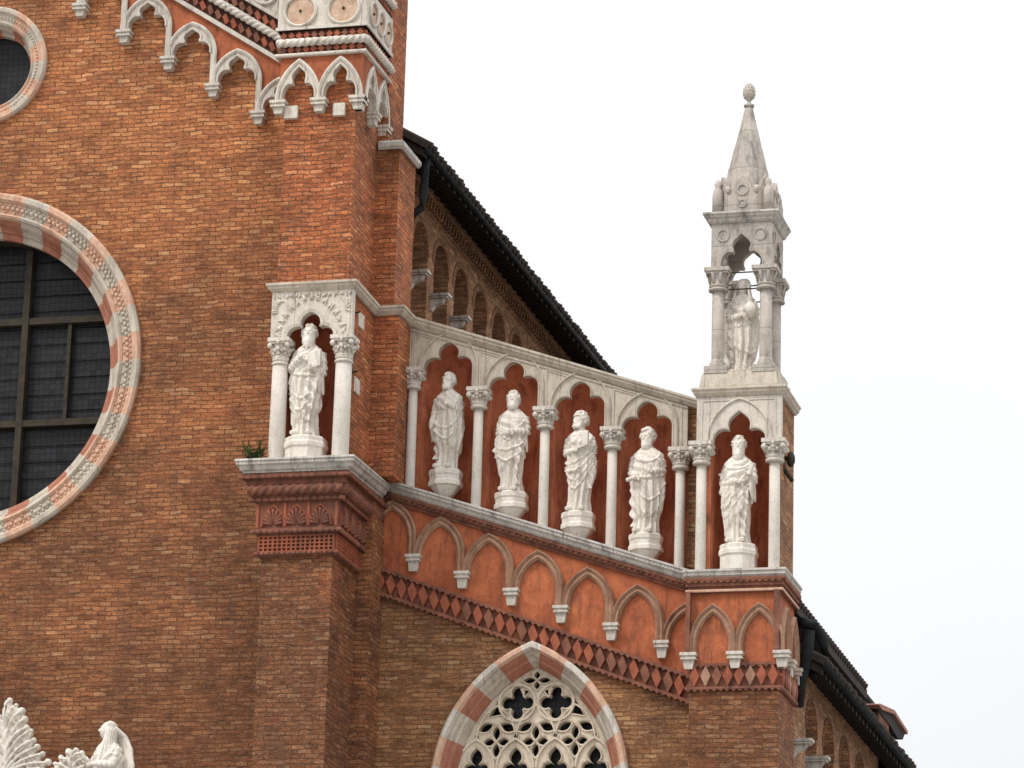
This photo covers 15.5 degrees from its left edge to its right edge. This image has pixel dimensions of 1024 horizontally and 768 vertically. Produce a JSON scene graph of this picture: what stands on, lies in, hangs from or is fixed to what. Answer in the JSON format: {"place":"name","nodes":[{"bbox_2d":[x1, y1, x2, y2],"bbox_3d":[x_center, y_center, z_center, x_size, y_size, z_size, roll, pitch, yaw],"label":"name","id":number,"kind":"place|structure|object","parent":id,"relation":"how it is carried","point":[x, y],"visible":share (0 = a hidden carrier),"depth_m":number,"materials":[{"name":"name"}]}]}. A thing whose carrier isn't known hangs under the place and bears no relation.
{"place":"outdoors","nodes":[
{"label":"outdoors","id":0,"kind":"place"},
{"bbox_2d":[0,0,916,767],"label":"church","id":1,"kind":"structure","parent":0,"point":[210,210],"depth_m":54.30,"materials":[{"name":"brick"}]},
{"bbox_2d":[0,7,47,121],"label":"oculus window","id":2,"kind":"structure","parent":1,"relation":"in","point":[23,49],"depth_m":57.48,"materials":[{"name":"stone"}]},
{"bbox_2d":[0,193,141,543],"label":"rose window","id":3,"kind":"structure","parent":1,"relation":"in","point":[71,346],"depth_m":56.34,"materials":[{"name":"stone"}]},
{"bbox_2d":[81,721,134,767],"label":"statue","id":4,"kind":"object","parent":1,"relation":"on","point":[114,748],"visible":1,"depth_m":52.77,"materials":[{"name":"stone"}]},
{"bbox_2d":[235,438,265,457],"bbox_3d":[-3.662,0.942,53.127,0.436,0.349,0.442,15,-21,-38],"label":"wild plant","id":5,"kind":"object","parent":1,"relation":"on","point":[250,454],"visible":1,"depth_m":53.08,"materials":[{"name":"green plant"}]},
{"bbox_2d":[283,323,327,456],"bbox_3d":[-2.901,0.143,53.377,0.600,2.094,0.600,-3,-17,14],"label":"statue","id":6,"kind":"object","parent":1,"relation":"on","point":[307,368],"visible":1,"depth_m":53.21,"materials":[{"name":"stone"}]},
{"bbox_2d":[428,371,464,497],"bbox_3d":[-0.953,0.762,54.668,0.515,1.951,0.492,-3,-17,14],"label":"statue","id":7,"kind":"object","parent":1,"relation":"on","point":[446,425],"visible":1,"depth_m":54.53,"materials":[{"name":"stone"}]},
{"bbox_2d":[492,390,530,518],"bbox_3d":[-0.007,1.052,54.318,0.567,2.014,0.515,-3,-17,14],"label":"statue","id":8,"kind":"object","parent":1,"relation":"on","point":[510,449],"visible":1,"depth_m":54.19,"materials":[{"name":"stone"}]},
{"bbox_2d":[431,641,628,767],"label":"lancet window","id":9,"kind":"structure","parent":1,"relation":"in","point":[529,708],"depth_m":53.23,"materials":[{"name":"stone"}]},
{"bbox_2d":[560,410,597,538],"bbox_3d":[0.976,1.334,53.976,0.532,1.997,0.508,-3,-17,14],"label":"statue","id":10,"kind":"object","parent":1,"relation":"on","point":[578,517],"visible":1,"depth_m":53.85,"materials":[{"name":"stone"}]},
{"bbox_2d":[626,426,666,558],"bbox_3d":[1.922,1.600,53.634,0.577,2.060,0.529,-3,-17,14],"label":"statue","id":11,"kind":"object","parent":1,"relation":"on","point":[647,472],"visible":0.99,"depth_m":53.51,"materials":[{"name":"stone"}]},
{"bbox_2d":[718,435,758,568],"bbox_3d":[3.175,1.673,52.657,0.574,1.987,0.559,-3,-17,14],"label":"statue","id":12,"kind":"object","parent":1,"relation":"on","point":[738,481],"visible":1,"depth_m":52.50,"materials":[{"name":"stone"}]},
{"bbox_2d":[724,278,759,369],"bbox_3d":[3.221,-0.806,53.595,0.631,1.490,0.503,-3,-17,14],"label":"statue","id":13,"kind":"object","parent":1,"relation":"on","point":[742,315],"visible":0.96,"depth_m":53.47,"materials":[{"name":"stone"}]},
{"bbox_2d":[403,0,1023,767],"label":"sky","id":14,"kind":"structure","parent":0,"point":[598,136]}
]}

